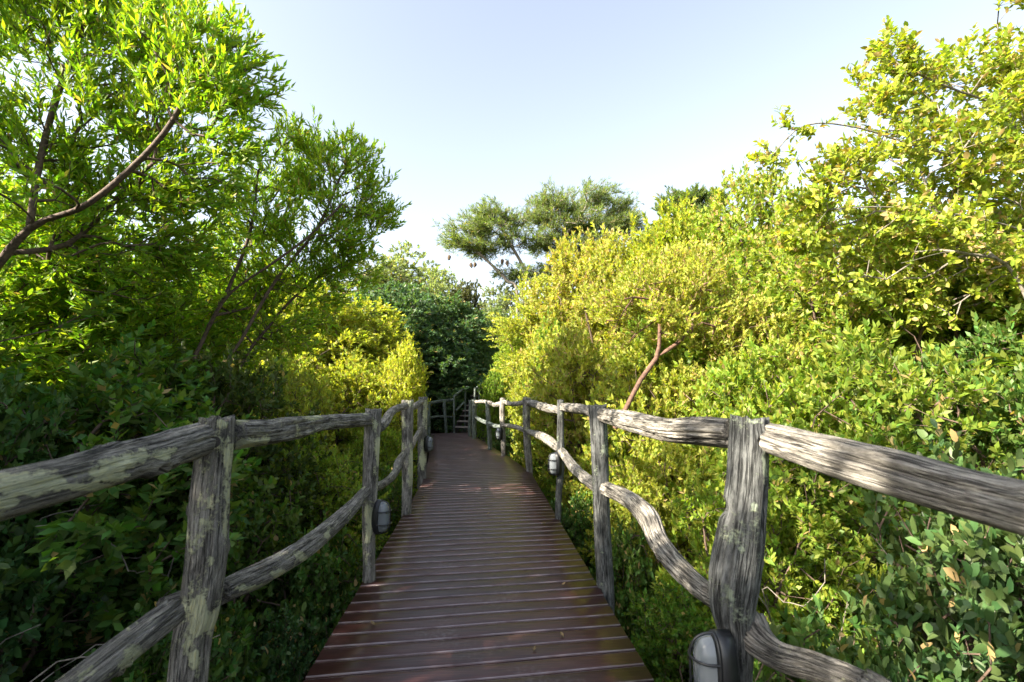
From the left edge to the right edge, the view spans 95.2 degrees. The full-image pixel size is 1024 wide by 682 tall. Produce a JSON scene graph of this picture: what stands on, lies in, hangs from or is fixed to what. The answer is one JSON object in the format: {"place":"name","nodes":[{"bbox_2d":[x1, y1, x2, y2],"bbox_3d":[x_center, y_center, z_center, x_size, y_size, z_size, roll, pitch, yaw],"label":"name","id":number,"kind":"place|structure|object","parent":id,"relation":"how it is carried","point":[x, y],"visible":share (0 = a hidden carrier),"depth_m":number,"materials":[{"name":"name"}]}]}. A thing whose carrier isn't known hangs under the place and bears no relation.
{"place":"outdoors","nodes":[
{"label":"outdoors","id":0,"kind":"place"},
{"bbox_2d":[34,398,658,680],"bbox_3d":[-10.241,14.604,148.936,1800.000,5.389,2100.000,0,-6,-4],"label":"ground","id":1,"kind":"structure","parent":0,"point":[433,431],"depth_m":15.76,"materials":[{"name":"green plant"}]},
{"bbox_2d":[0,178,29,362],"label":"shrub","id":2,"kind":"object","parent":1,"relation":"on","point":[3,354],"visible":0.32,"depth_m":4.36,"materials":[{"name":"green plant"}]},
{"bbox_2d":[0,368,115,680],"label":"shrub","id":3,"kind":"object","parent":1,"relation":"on","point":[28,447],"visible":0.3,"depth_m":3.23,"materials":[{"name":"green plant"}]},
{"bbox_2d":[0,502,138,681],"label":"shrub","id":4,"kind":"object","parent":1,"relation":"on","point":[13,614],"visible":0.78,"depth_m":2.75,"materials":[{"name":"green plant"}]},
{"bbox_2d":[0,155,176,380],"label":"shrub","id":5,"kind":"object","parent":1,"relation":"on","point":[22,186],"depth_m":8.94,"materials":[{"name":"green plant"}]},
{"bbox_2d":[0,374,192,677],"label":"shrub","id":6,"kind":"object","parent":1,"relation":"on","point":[102,429],"depth_m":4.00,"materials":[{"name":"green plant"}]},
{"bbox_2d":[25,504,177,674],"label":"dead shrub","id":7,"kind":"object","parent":1,"relation":"on","point":[128,570],"visible":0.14,"depth_m":3.22,"materials":[{"name":"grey plant"}]},
{"bbox_2d":[0,624,219,681],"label":"dead shrub","id":8,"kind":"object","parent":1,"relation":"on","point":[81,656],"visible":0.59,"depth_m":2.15,"materials":[{"name":"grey plant"}]},
{"bbox_2d":[0,205,239,413],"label":"shrub","id":9,"kind":"object","parent":1,"relation":"on","point":[59,346],"visible":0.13,"depth_m":5.27,"materials":[{"name":"green plant"}]},
{"bbox_2d":[0,180,254,411],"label":"shrub","id":10,"kind":"object","parent":1,"relation":"on","point":[66,313],"visible":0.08,"depth_m":5.63,"materials":[{"name":"green plant"}]},
{"bbox_2d":[0,284,268,681],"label":"shrub","id":11,"kind":"object","parent":1,"relation":"on","point":[125,397],"visible":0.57,"depth_m":3.49,"materials":[{"name":"green plant"}]},
{"bbox_2d":[9,252,276,418],"bbox_3d":[-5.388,1.113,7.278,4.900,5.082,4.016,4,-7,-34],"label":"shrub","id":12,"kind":"object","parent":1,"relation":"on","point":[171,340],"visible":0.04,"depth_m":6.49,"materials":[{"name":"green plant"}]},
{"bbox_2d":[0,0,296,330],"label":"leafy tree","id":13,"kind":"object","parent":1,"relation":"on","point":[164,55],"visible":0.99,"depth_m":4.87,"materials":[{"name":"green plant"}]},
{"bbox_2d":[84,578,289,681],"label":"shrub","id":14,"kind":"object","parent":1,"relation":"on","point":[151,664],"visible":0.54,"depth_m":2.72,"materials":[{"name":"green plant"}]},
{"bbox_2d":[47,337,332,608],"bbox_3d":[-3.356,1.676,4.775,2.746,3.455,2.462,0,-6,4],"label":"shrub","id":15,"kind":"object","parent":1,"relation":"on","point":[232,384],"visible":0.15,"depth_m":4.78,"materials":[{"name":"green plant"}]},
{"bbox_2d":[134,244,246,379],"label":"shrub","id":16,"kind":"object","parent":1,"relation":"on","point":[197,303],"visible":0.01,"depth_m":10.99,"materials":[{"name":"green plant"}]},
{"bbox_2d":[71,468,320,681],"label":"shrub","id":17,"kind":"object","parent":1,"relation":"on","point":[243,553],"visible":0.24,"depth_m":3.86,"materials":[{"name":"green plant"}]},
{"bbox_2d":[174,318,325,411],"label":"shrub","id":18,"kind":"object","parent":1,"relation":"on","point":[256,363],"visible":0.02,"depth_m":8.39,"materials":[{"name":"green plant"}]},
{"bbox_2d":[187,255,337,361],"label":"shrub","id":19,"kind":"object","parent":1,"relation":"on","point":[292,307],"depth_m":12.38,"materials":[{"name":"green plant"}]},
{"bbox_2d":[228,602,339,681],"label":"shrub","id":20,"kind":"object","parent":1,"relation":"on","point":[285,652],"visible":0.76,"depth_m":3.21,"materials":[{"name":"green plant"}]},
{"bbox_2d":[230,329,345,551],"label":"shrub","id":21,"kind":"object","parent":1,"relation":"on","point":[291,391],"visible":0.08,"depth_m":6.51,"materials":[{"name":"green plant"}]},
{"bbox_2d":[182,102,411,403],"bbox_3d":[-3.182,-0.094,6.880,3.392,6.763,2.297,0,-6,-4],"label":"leafy tree","id":22,"kind":"object","parent":1,"relation":"on","point":[263,283],"visible":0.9,"depth_m":6.67,"materials":[{"name":"green plant"}]},
{"bbox_2d":[231,274,384,449],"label":"shrub","id":23,"kind":"object","parent":1,"relation":"on","point":[351,332],"visible":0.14,"depth_m":11.12,"materials":[{"name":"green plant"}]},
{"bbox_2d":[249,506,377,659],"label":"shrub","id":24,"kind":"object","parent":1,"relation":"on","point":[313,586],"visible":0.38,"depth_m":3.94,"materials":[{"name":"green plant"}]},
{"bbox_2d":[241,431,392,602],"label":"shrub","id":25,"kind":"object","parent":1,"relation":"on","point":[332,482],"visible":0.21,"depth_m":5.22,"materials":[{"name":"green plant"}]},
{"bbox_2d":[283,328,416,495],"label":"shrub","id":26,"kind":"object","parent":1,"relation":"on","point":[341,381],"visible":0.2,"depth_m":9.67,"materials":[{"name":"green plant"}]},
{"bbox_2d":[306,460,401,576],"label":"shrub","id":27,"kind":"object","parent":1,"relation":"on","point":[395,487],"visible":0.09,"depth_m":6.07,"materials":[{"name":"green plant"}]},
{"bbox_2d":[317,280,392,325],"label":"shrub","id":28,"kind":"object","parent":1,"relation":"on","point":[360,295],"visible":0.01,"depth_m":15.55,"materials":[{"name":"green plant"}]},
{"bbox_2d":[305,296,433,416],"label":"shrub","id":29,"kind":"object","parent":1,"relation":"on","point":[384,338],"visible":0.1,"depth_m":12.15,"materials":[{"name":"green plant"}]},
{"bbox_2d":[326,356,417,498],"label":"shrub","id":30,"kind":"object","parent":1,"relation":"on","point":[352,395],"visible":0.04,"depth_m":10.32,"materials":[{"name":"green plant"}]},
{"bbox_2d":[331,415,417,551],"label":"shrub","id":31,"kind":"object","parent":1,"relation":"on","point":[389,450],"visible":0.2,"depth_m":7.35,"materials":[{"name":"green plant"}]},
{"bbox_2d":[332,389,417,497],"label":"shrub","id":32,"kind":"object","parent":1,"relation":"on","point":[354,435],"visible":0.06,"depth_m":9.33,"materials":[{"name":"green plant"}]},
{"bbox_2d":[324,254,428,311],"bbox_3d":[-7.104,-1.011,23.585,7.284,6.911,6.492,-1,-6,6],"label":"distant tree","id":33,"kind":"object","parent":1,"relation":"on","point":[401,276],"visible":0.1,"depth_m":23.27,"materials":[{"name":"green plant"}]},
{"bbox_2d":[363,363,402,429],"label":"shrub","id":34,"kind":"object","parent":1,"relation":"on","point":[385,383],"visible":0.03,"depth_m":10.41,"materials":[{"name":"green plant"}]},
{"bbox_2d":[342,240,455,294],"bbox_3d":[-7.055,-1.892,29.689,8.308,9.292,7.233,3,-6,-30],"label":"distant tree","id":35,"kind":"object","parent":1,"relation":"on","point":[403,263],"visible":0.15,"depth_m":29.54,"materials":[{"name":"green plant"}]},
{"bbox_2d":[376,328,431,427],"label":"shrub","id":36,"kind":"object","parent":1,"relation":"on","point":[404,363],"visible":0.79,"depth_m":9.30,"materials":[{"name":"green plant"}]},
{"bbox_2d":[341,276,485,431],"bbox_3d":[-4.468,0.706,16.546,6.713,5.969,5.757,-5,-7,39],"label":"evergreen tree","id":37,"kind":"object","parent":1,"relation":"on","point":[413,307],"visible":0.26,"depth_m":15.66,"materials":[{"name":"green plant"}]},
{"bbox_2d":[416,273,457,318],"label":"distant tree","id":38,"kind":"object","parent":1,"relation":"on","point":[432,284],"visible":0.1,"depth_m":26.70,"materials":[{"name":"green plant"}]},
{"bbox_2d":[427,398,452,435],"bbox_3d":[-2.203,2.658,14.319,0.912,1.788,0.190,4,-7,-34],"label":"log railing","id":39,"kind":"object","parent":1,"relation":"on","point":[444,416],"visible":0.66,"depth_m":14.35,"materials":[{"name":"grey wood"}]},
{"bbox_2d":[422,343,471,432],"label":"evergreen tree","id":40,"kind":"object","parent":1,"relation":"on","point":[436,371],"visible":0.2,"depth_m":16.07,"materials":[{"name":"green plant"}]},
{"bbox_2d":[433,266,464,303],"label":"distant tree","id":41,"kind":"object","parent":1,"relation":"on","point":[452,280],"visible":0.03,"depth_m":31.85,"materials":[{"name":"green plant"}]},
{"bbox_2d":[401,287,501,432],"bbox_3d":[-3.121,0.747,18.602,5.947,5.722,6.147,5,-7,-42],"label":"evergreen tree","id":42,"kind":"object","parent":1,"relation":"on","point":[446,323],"visible":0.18,"depth_m":17.41,"materials":[{"name":"green plant"}]},
{"bbox_2d":[452,381,481,437],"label":"staircase","id":43,"kind":"structure","parent":1,"relation":"on","point":[460,421],"depth_m":15.06,"materials":[{"name":"grey wood"}]},
{"bbox_2d":[447,279,491,329],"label":"distant tree","id":44,"kind":"object","parent":1,"relation":"on","point":[465,294],"visible":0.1,"depth_m":26.66,"materials":[{"name":"green plant"}]},
{"bbox_2d":[448,302,495,410],"bbox_3d":[-1.742,0.933,18.471,2.547,4.938,2.337,-1,-6,10],"label":"evergreen tree","id":45,"kind":"object","parent":1,"relation":"on","point":[481,345],"visible":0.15,"depth_m":18.05,"materials":[{"name":"green plant"}]},
{"bbox_2d":[303,433,653,681],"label":"boardwalk","id":46,"kind":"structure","parent":1,"relation":"on","point":[469,589],"depth_m":3.09,"materials":[{"name":"brown wood"}]},
{"bbox_2d":[0,396,427,681],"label":"log railing","id":47,"kind":"object","parent":46,"relation":"attached to","point":[188,614],"visible":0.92,"depth_m":1.56,"materials":[{"name":"grey wood"}]},
{"bbox_2d":[371,499,391,533],"bbox_3d":[-0.952,1.293,3.437,0.133,0.245,0.127,-1,-6,14],"label":"bulkhead lamp","id":48,"kind":"object","parent":47,"relation":"attached to","point":[381,522],"visible":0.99,"depth_m":3.40,"materials":[{"name":"white metal"}]},
{"bbox_2d":[424,436,433,451],"bbox_3d":[-1.258,1.572,7.144,0.133,0.245,0.127,-2,-6,16],"label":"bulkhead lamp","id":49,"kind":"object","parent":47,"relation":"attached to","point":[428,443],"visible":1,"depth_m":7.10,"materials":[{"name":"white metal"}]},
{"bbox_2d":[468,397,1023,681],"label":"log railing","id":50,"kind":"object","parent":46,"relation":"attached to","point":[727,592],"visible":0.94,"depth_m":1.56,"materials":[{"name":"grey wood"}]},
{"bbox_2d":[495,427,501,439],"bbox_3d":[-0.272,1.873,9.457,0.133,0.245,0.127,1,-6,-14],"label":"bulkhead lamp","id":51,"kind":"object","parent":50,"relation":"attached to","point":[498,433],"visible":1,"depth_m":9.41,"materials":[{"name":"white metal"}]},
{"bbox_2d":[547,452,561,475],"bbox_3d":[0.445,1.309,4.979,0.133,0.245,0.127,1,-6,-14],"label":"bulkhead lamp","id":52,"kind":"object","parent":50,"relation":"attached to","point":[554,459],"visible":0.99,"depth_m":4.94,"materials":[{"name":"white metal"}]},
{"bbox_2d":[688,629,738,681],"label":"bulkhead lamp","id":53,"kind":"object","parent":50,"relation":"attached to","point":[714,657],"visible":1,"depth_m":1.49,"materials":[{"name":"black metal"}]},
{"bbox_2d":[476,365,510,443],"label":"shrub","id":54,"kind":"object","parent":1,"relation":"on","point":[488,394],"visible":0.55,"depth_m":13.69,"materials":[{"name":"green plant"}]},
{"bbox_2d":[474,305,514,360],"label":"evergreen tree","id":55,"kind":"object","parent":1,"relation":"on","point":[498,309],"visible":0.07,"depth_m":20.66,"materials":[{"name":"green plant"}]},
{"bbox_2d":[478,276,529,317],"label":"distant tree","id":56,"kind":"object","parent":1,"relation":"on","point":[502,303],"visible":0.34,"depth_m":25.22,"materials":[{"name":"green plant"}]},
{"bbox_2d":[487,419,521,458],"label":"shrub","id":57,"kind":"object","parent":1,"relation":"on","point":[497,444],"visible":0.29,"depth_m":12.26,"materials":[{"name":"green plant"}]},
{"bbox_2d":[481,316,533,420],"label":"shrub","id":58,"kind":"object","parent":1,"relation":"on","point":[517,343],"visible":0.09,"depth_m":14.73,"materials":[{"name":"green plant"}]},
{"bbox_2d":[503,341,547,468],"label":"shrub","id":59,"kind":"object","parent":1,"relation":"on","point":[515,384],"visible":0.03,"depth_m":11.56,"materials":[{"name":"green plant"}]},
{"bbox_2d":[513,424,547,483],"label":"shrub","id":60,"kind":"object","parent":1,"relation":"on","point":[533,441],"visible":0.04,"depth_m":10.60,"materials":[{"name":"green plant"}]},
{"bbox_2d":[481,265,581,422],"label":"shrub","id":61,"kind":"object","parent":1,"relation":"on","point":[520,326],"visible":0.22,"depth_m":13.50,"materials":[{"name":"green plant"}]},
{"bbox_2d":[433,175,650,315],"bbox_3d":[1.736,-3.034,24.966,11.905,12.473,6.371,0,-6,-4],"label":"thorn tree","id":62,"kind":"object","parent":1,"relation":"on","point":[480,228],"visible":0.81,"depth_m":24.49,"materials":[{"name":"green plant"}]},
{"bbox_2d":[521,306,575,386],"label":"shrub","id":63,"kind":"object","parent":1,"relation":"on","point":[545,320],"visible":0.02,"depth_m":11.83,"materials":[{"name":"green plant"}]},
{"bbox_2d":[532,424,584,514],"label":"shrub","id":64,"kind":"object","parent":1,"relation":"on","point":[549,494],"visible":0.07,"depth_m":8.73,"materials":[{"name":"green plant"}]},
{"bbox_2d":[507,320,621,500],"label":"shrub","id":65,"kind":"object","parent":1,"relation":"on","point":[518,435],"visible":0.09,"depth_m":9.54,"materials":[{"name":"green plant"}]},
{"bbox_2d":[508,225,633,394],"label":"shrub","id":66,"kind":"object","parent":1,"relation":"on","point":[565,263],"visible":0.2,"depth_m":12.42,"materials":[{"name":"green plant"}]},
{"bbox_2d":[549,488,613,576],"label":"shrub","id":67,"kind":"object","parent":1,"relation":"on","point":[575,531],"visible":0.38,"depth_m":6.10,"materials":[{"name":"green plant"}]},
{"bbox_2d":[518,292,658,513],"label":"shrub","id":68,"kind":"object","parent":1,"relation":"on","point":[583,361],"visible":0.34,"depth_m":8.21,"materials":[{"name":"green plant"}]},
{"bbox_2d":[543,219,675,397],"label":"shrub","id":69,"kind":"object","parent":1,"relation":"on","point":[589,268],"visible":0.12,"depth_m":11.40,"materials":[{"name":"green plant"}]},
{"bbox_2d":[570,426,676,576],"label":"shrub","id":70,"kind":"object","parent":1,"relation":"on","point":[618,451],"visible":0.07,"depth_m":6.83,"materials":[{"name":"green plant"}]},
{"bbox_2d":[589,513,679,680],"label":"shrub","id":71,"kind":"object","parent":1,"relation":"on","point":[629,557],"visible":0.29,"depth_m":4.37,"materials":[{"name":"green plant"}]},
{"bbox_2d":[614,279,678,402],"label":"shrub","id":72,"kind":"object","parent":1,"relation":"on","point":[640,335],"visible":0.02,"depth_m":9.54,"materials":[{"name":"green plant"}]},
{"bbox_2d":[563,323,732,550],"bbox_3d":[2.096,1.713,6.764,2.780,4.084,2.672,-2,-6,15],"label":"shrub","id":73,"kind":"object","parent":1,"relation":"on","point":[665,380],"visible":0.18,"depth_m":6.60,"materials":[{"name":"green plant"}]},
{"bbox_2d":[588,187,709,364],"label":"shrub","id":74,"kind":"object","parent":1,"relation":"on","point":[663,235],"visible":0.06,"depth_m":10.71,"materials":[{"name":"green plant"}]},
{"bbox_2d":[576,417,725,634],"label":"shrub","id":75,"kind":"object","parent":1,"relation":"on","point":[638,479],"visible":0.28,"depth_m":5.06,"materials":[{"name":"green plant"}]},
{"bbox_2d":[582,235,768,429],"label":"shrub","id":76,"kind":"object","parent":1,"relation":"on","point":[669,314],"visible":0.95,"depth_m":6.24,"materials":[{"name":"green plant"}]},
{"bbox_2d":[640,182,736,242],"bbox_3d":[8.621,-2.348,21.995,5.031,10.543,3.594,0,-6,-4],"label":"thorn tree","id":77,"kind":"object","parent":1,"relation":"on","point":[702,193],"visible":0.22,"depth_m":21.83,"materials":[{"name":"green plant"}]},
{"bbox_2d":[621,570,776,681],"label":"shrub","id":78,"kind":"object","parent":1,"relation":"on","point":[679,625],"visible":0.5,"depth_m":3.24,"materials":[{"name":"green plant"}]},
{"bbox_2d":[653,163,791,352],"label":"shrub","id":79,"kind":"object","parent":1,"relation":"on","point":[712,231],"visible":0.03,"depth_m":9.59,"materials":[{"name":"green plant"}]},
{"bbox_2d":[636,246,860,483],"bbox_3d":[3.698,1.082,7.048,3.564,5.353,3.244,-5,-7,40],"label":"shrub","id":80,"kind":"object","parent":1,"relation":"on","point":[692,355],"visible":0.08,"depth_m":6.92,"materials":[{"name":"green plant"}]},
{"bbox_2d":[671,280,840,481],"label":"shrub","id":81,"kind":"object","parent":1,"relation":"on","point":[765,321],"visible":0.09,"depth_m":6.11,"materials":[{"name":"green plant"}]},
{"bbox_2d":[671,152,852,358],"bbox_3d":[5.127,0.140,8.676,3.634,7.592,3.770,4,-7,-36],"label":"shrub","id":82,"kind":"object","parent":1,"relation":"on","point":[753,243],"visible":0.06,"depth_m":8.81,"materials":[{"name":"green plant"}]},
{"bbox_2d":[664,325,894,642],"bbox_3d":[2.799,1.634,4.886,2.520,3.647,2.553,-1,-6,7],"label":"shrub","id":83,"kind":"object","parent":1,"relation":"on","point":[737,380],"visible":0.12,"depth_m":5.04,"materials":[{"name":"green plant"}]},
{"bbox_2d":[641,454,939,681],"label":"shrub","id":84,"kind":"object","parent":1,"relation":"on","point":[781,579],"visible":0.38,"depth_m":3.42,"materials":[{"name":"green plant"}]},
{"bbox_2d":[714,590,953,681],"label":"shrub","id":85,"kind":"object","parent":1,"relation":"on","point":[807,635],"visible":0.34,"depth_m":2.17,"materials":[{"name":"green plant"}]},
{"bbox_2d":[759,514,919,648],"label":"dead shrub","id":86,"kind":"object","parent":1,"relation":"on","point":[766,605],"visible":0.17,"depth_m":2.97,"materials":[{"name":"grey plant"}]},
{"bbox_2d":[716,182,980,431],"bbox_3d":[4.816,0.602,6.629,3.472,6.121,3.489,-1,-6,8],"label":"shrub","id":87,"kind":"object","parent":1,"relation":"on","point":[865,309],"visible":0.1,"depth_m":6.46,"materials":[{"name":"green plant"}]},
{"bbox_2d":[747,0,1023,334],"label":"leafy tree","id":88,"kind":"object","parent":1,"relation":"on","point":[922,235],"visible":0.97,"depth_m":5.48,"materials":[{"name":"green plant"}]},
{"bbox_2d":[765,365,1017,659],"bbox_3d":[2.745,1.803,4.002,2.689,3.187,2.486,0,-6,4],"label":"shrub","id":89,"kind":"object","parent":1,"relation":"on","point":[828,496],"visible":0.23,"depth_m":3.71,"materials":[{"name":"green plant"}]},
{"bbox_2d":[769,281,1023,633],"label":"shrub","id":90,"kind":"object","parent":1,"relation":"on","point":[870,384],"visible":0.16,"depth_m":4.21,"materials":[{"name":"green plant"}]},
{"bbox_2d":[818,192,1023,432],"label":"shrub","id":91,"kind":"object","parent":1,"relation":"on","point":[992,311],"visible":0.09,"depth_m":6.12,"materials":[{"name":"green plant"}]},
{"bbox_2d":[841,303,1023,625],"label":"shrub","id":92,"kind":"object","parent":1,"relation":"on","point":[993,335],"visible":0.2,"depth_m":4.17,"materials":[{"name":"green plant"}]},
{"bbox_2d":[842,418,1023,681],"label":"shrub","id":93,"kind":"object","parent":1,"relation":"on","point":[956,542],"visible":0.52,"depth_m":2.56,"materials":[{"name":"green plant"}]},
{"bbox_2d":[864,553,1023,681],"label":"shrub","id":94,"kind":"object","parent":1,"relation":"on","point":[998,648],"visible":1,"depth_m":2.01,"materials":[{"name":"green plant"}]},
{"bbox_2d":[937,226,1023,435],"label":"shrub","id":95,"kind":"object","parent":1,"relation":"on","point":[1020,330],"visible":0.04,"depth_m":6.09,"materials":[{"name":"green plant"}]},
{"bbox_2d":[989,334,1023,420],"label":"shrub","id":96,"kind":"object","parent":1,"relation":"on","point":[1002,355],"visible":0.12,"depth_m":4.19,"materials":[{"name":"green plant"}]},
{"bbox_2d":[0,0,1023,324],"label":"sky","id":97,"kind":"structure","parent":0,"point":[469,99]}
]}

